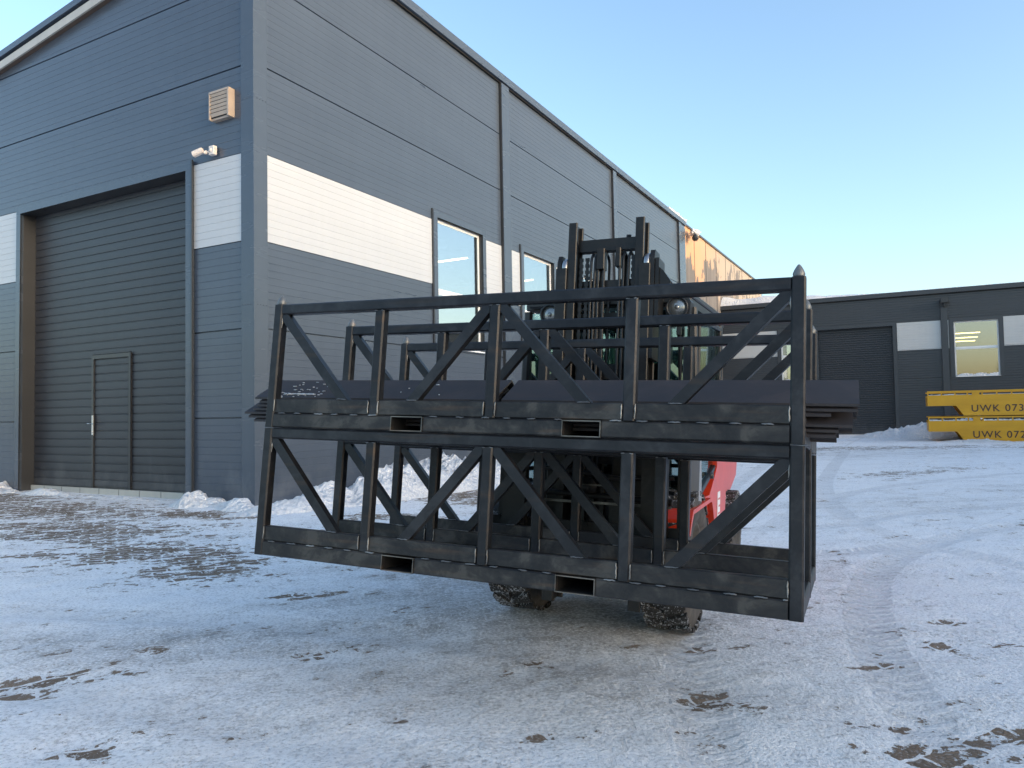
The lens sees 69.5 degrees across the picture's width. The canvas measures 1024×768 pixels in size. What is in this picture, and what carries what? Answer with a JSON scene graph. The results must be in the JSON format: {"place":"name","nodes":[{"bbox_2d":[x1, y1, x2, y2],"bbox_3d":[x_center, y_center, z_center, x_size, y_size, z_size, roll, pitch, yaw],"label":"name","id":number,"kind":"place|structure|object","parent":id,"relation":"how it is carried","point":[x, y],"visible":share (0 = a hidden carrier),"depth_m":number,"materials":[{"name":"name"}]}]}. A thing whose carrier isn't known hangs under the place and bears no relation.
{"place":"outdoors","nodes":[
{"label":"outdoors","id":0,"kind":"place"},
{"bbox_2d":[0,434,1023,767],"bbox_3d":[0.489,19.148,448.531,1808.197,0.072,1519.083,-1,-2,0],"label":"ground","id":1,"kind":"structure","parent":0,"point":[148,634],"depth_m":3.58,"materials":[{"name":"white snow"}]},
{"bbox_2d":[0,481,23,493],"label":"snow bank","id":2,"kind":"structure","parent":1,"relation":"on","point":[5,487],"depth_m":12.27,"materials":[{"name":"white snow"}]},
{"bbox_2d":[21,488,160,500],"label":"snow bank","id":3,"kind":"structure","parent":1,"relation":"on","point":[46,492],"depth_m":11.56,"materials":[{"name":"white snow"}]},
{"bbox_2d":[169,490,254,511],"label":"snow bank","id":4,"kind":"structure","parent":1,"relation":"on","point":[197,499],"depth_m":9.65,"materials":[{"name":"white snow"}]},
{"bbox_2d":[0,0,687,505],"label":"warehouse","id":5,"kind":"structure","parent":1,"relation":"on","point":[152,270],"depth_m":11.70,"materials":[{"name":"grey metal"}]},
{"bbox_2d":[31,180,184,498],"bbox_3d":[-6.350,-0.586,11.623,4.210,4.750,0.140,-2,-3,29],"label":"shutter door","id":6,"kind":"structure","parent":5,"relation":"in","point":[109,404],"depth_m":11.62,"materials":[{"name":"metal"}]},
{"bbox_2d":[191,145,216,156],"bbox_3d":[-4.261,-3.219,10.227,0.355,0.135,0.098,-1,-2,5],"label":"security camera","id":7,"kind":"object","parent":5,"relation":"attached to","point":[212,151],"visible":1,"depth_m":10.19,"materials":[{"name":"beige plastic"}]},
{"bbox_2d":[431,208,487,354],"bbox_3d":[-1.048,-1.912,14.369,0.220,2.590,1.910,-2,-3,29],"label":"window","id":8,"kind":"structure","parent":5,"relation":"in","point":[458,246],"depth_m":14.38,"materials":[{"name":"glass"}]},
{"bbox_2d":[519,244,555,360],"bbox_3d":[0.590,-1.821,17.370,0.220,2.590,1.870,-2,-3,29],"label":"window","id":9,"kind":"structure","parent":5,"relation":"in","point":[537,270],"depth_m":17.34,"materials":[{"name":"glass"}]},
{"bbox_2d":[582,271,608,363],"bbox_3d":[2.236,-1.729,20.383,0.220,2.590,1.880,-2,-3,29],"label":"window","id":10,"kind":"structure","parent":5,"relation":"in","point":[604,332],"depth_m":21.06,"materials":[{"name":"glass"}]},
{"bbox_2d":[221,452,533,516],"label":"snow bank","id":11,"kind":"structure","parent":1,"relation":"on","point":[413,486],"depth_m":10.18,"materials":[{"name":"white snow"}]},
{"bbox_2d":[488,216,740,632],"bbox_3d":[0.739,0.218,4.609,1.104,2.166,3.533,1,-1,24],"label":"forklift","id":12,"kind":"object","parent":1,"relation":"on","point":[713,496],"visible":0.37,"depth_m":3.92,"materials":[{"name":"metal"}]},
{"bbox_2d":[529,319,536,478],"bbox_3d":[0.257,0.117,4.757,0.051,0.995,0.775,1,-1,24],"label":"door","id":13,"kind":"structure","parent":12,"relation":"in","point":[533,353],"depth_m":4.40,"materials":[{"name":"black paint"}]},
{"bbox_2d":[254,427,815,621],"bbox_3d":[0.127,0.509,3.140,2.152,0.531,1.058,0,-7,24],"label":"cage frame","id":14,"kind":"object","parent":12,"relation":"on","point":[709,567],"visible":1,"depth_m":2.77,"materials":[{"name":"black metal"}]},
{"bbox_2d":[265,264,816,454],"bbox_3d":[0.149,-0.040,3.202,2.139,0.573,1.058,0,-7,24],"label":"cage frame","id":15,"kind":"object","parent":14,"relation":"on","point":[677,417],"visible":0.99,"depth_m":2.77,"materials":[{"name":"metal"}]},
{"bbox_2d":[254,418,420,425],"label":"steel angle","id":16,"kind":"object","parent":15,"relation":"in","point":[407,423],"visible":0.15,"depth_m":2.97,"materials":[{"name":"black metal"}]},
{"bbox_2d":[249,414,420,421],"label":"steel angle","id":17,"kind":"object","parent":16,"relation":"on","point":[264,416],"visible":0.15,"depth_m":3.29,"materials":[{"name":"black metal"}]},
{"bbox_2d":[245,397,502,416],"bbox_3d":[-0.582,0.101,3.222,1.219,0.103,0.314,0,-7,24],"label":"steel angle","id":18,"kind":"object","parent":17,"relation":"on","point":[251,410],"visible":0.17,"depth_m":3.31,"materials":[{"name":"black metal"}]},
{"bbox_2d":[254,395,503,409],"bbox_3d":[-0.568,0.085,3.221,1.152,0.103,0.314,0,-7,24],"label":"steel angle","id":19,"kind":"object","parent":18,"relation":"on","point":[259,408],"visible":0.15,"depth_m":3.30,"materials":[{"name":"black metal"}]},
{"bbox_2d":[257,388,508,406],"bbox_3d":[-0.546,0.068,3.210,1.159,0.103,0.314,0,-7,24],"label":"steel angle","id":20,"kind":"object","parent":19,"relation":"on","point":[505,391],"visible":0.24,"depth_m":2.99,"materials":[{"name":"black metal"}]},
{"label":"steel angle","id":21,"kind":"object","parent":20,"relation":"on","visible":0},
{"bbox_2d":[255,380,513,400],"bbox_3d":[-0.545,0.035,3.212,1.187,0.103,0.317,0,-7,24],"label":"steel angle","id":22,"kind":"object","parent":21,"relation":"on","point":[457,390],"visible":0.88,"depth_m":3.10,"materials":[{"name":"black metal"}]},
{"bbox_2d":[573,426,836,442],"bbox_3d":[0.559,0.137,2.708,1.155,0.103,0.314,0,-7,24],"label":"steel angle","id":23,"kind":"object","parent":15,"relation":"on","point":[822,437],"visible":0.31,"depth_m":2.61,"materials":[{"name":"black metal"}]},
{"bbox_2d":[573,423,838,437],"bbox_3d":[0.555,0.120,2.715,1.184,0.104,0.314,0,-7,24],"label":"steel angle","id":24,"kind":"object","parent":23,"relation":"on","point":[822,429],"visible":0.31,"depth_m":2.36,"materials":[{"name":"black metal"}]},
{"bbox_2d":[590,412,852,433],"bbox_3d":[0.581,0.104,2.702,1.212,0.103,0.314,0,-7,24],"label":"steel angle","id":25,"kind":"object","parent":24,"relation":"on","point":[842,422],"visible":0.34,"depth_m":2.36,"materials":[{"name":"black metal"}]},
{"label":"steel angle","id":26,"kind":"object","parent":25,"relation":"on","visible":0},
{"bbox_2d":[806,411,830,416],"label":"steel angle","id":27,"kind":"object","parent":26,"relation":"on","point":[817,414],"visible":0.15,"depth_m":2.35,"materials":[{"name":"black metal"}]},
{"bbox_2d":[806,406,857,418],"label":"steel angle","id":28,"kind":"object","parent":27,"relation":"on","point":[854,410],"visible":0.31,"depth_m":2.35,"materials":[{"name":"black metal"}]},
{"bbox_2d":[501,380,859,414],"bbox_3d":[0.589,0.037,2.707,1.237,0.103,0.314,0,-7,24],"label":"steel angle","id":29,"kind":"object","parent":28,"relation":"on","point":[839,393],"visible":0.66,"depth_m":2.58,"materials":[{"name":"black metal"}]},
{"bbox_2d":[698,326,721,491],"bbox_3d":[1.160,0.128,4.354,0.051,0.995,0.775,1,-1,24],"label":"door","id":30,"kind":"structure","parent":12,"relation":"in","point":[705,355],"depth_m":4.35,"materials":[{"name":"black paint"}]},
{"bbox_2d":[685,224,760,312],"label":"plastered building","id":31,"kind":"structure","parent":1,"relation":"on","point":[707,261],"depth_m":32.34,"materials":[{"name":"paint"}]},
{"bbox_2d":[689,229,700,240],"bbox_3d":[7.356,-5.912,29.413,0.446,0.643,1.450,-2,-2,21],"label":"wall lamp","id":32,"kind":"object","parent":31,"relation":"attached to","point":[694,233],"visible":1,"depth_m":28.88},
{"bbox_2d":[720,281,1023,434],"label":"workshop","id":33,"kind":"structure","parent":1,"relation":"on","point":[898,355],"depth_m":30.74,"materials":[{"name":"grey metal"}]},
{"bbox_2d":[777,329,790,379],"bbox_3d":[12.488,-1.270,32.506,1.480,2.400,0.220,-2,-3,27],"label":"window","id":34,"kind":"structure","parent":33,"relation":"in","point":[785,350],"depth_m":32.71,"materials":[{"name":"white glass"}]},
{"bbox_2d":[939,297,949,306],"bbox_3d":[17.413,-3.292,29.720,0.371,0.360,0.235,-2,-3,27],"label":"floodlight","id":35,"kind":"object","parent":33,"relation":"attached to","point":[944,300],"visible":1,"depth_m":29.65,"materials":[{"name":"black paint"}]},
{"bbox_2d":[948,315,1004,376],"bbox_3d":[18.491,-1.502,29.395,1.830,2.400,0.220,-2,-3,27],"label":"window","id":36,"kind":"structure","parent":33,"relation":"in","point":[998,318],"depth_m":29.34,"materials":[{"name":"white plastic"}]},
{"bbox_2d":[850,415,981,438],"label":"snow bank","id":37,"kind":"structure","parent":1,"relation":"on","point":[919,431],"depth_m":26.58,"materials":[{"name":"white snow"}]},
{"bbox_2d":[926,415,1023,441],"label":"loading platform","id":38,"kind":"structure","parent":1,"relation":"on","point":[977,427],"depth_m":23.37,"materials":[{"name":"yellow paint"}]},
{"bbox_2d":[925,389,1023,415],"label":"loading platform","id":39,"kind":"structure","parent":38,"relation":"on","point":[975,402],"depth_m":23.39,"materials":[{"name":"yellow paint"}]},
{"bbox_2d":[935,438,1023,442],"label":"snow bank","id":40,"kind":"structure","parent":1,"relation":"on","point":[975,440],"depth_m":22.95,"materials":[{"name":"white snow"}]},
{"bbox_2d":[0,0,1023,295],"label":"sky","id":41,"kind":"structure","parent":0,"point":[866,146],"materials":[{"name":"blue"}]}
]}

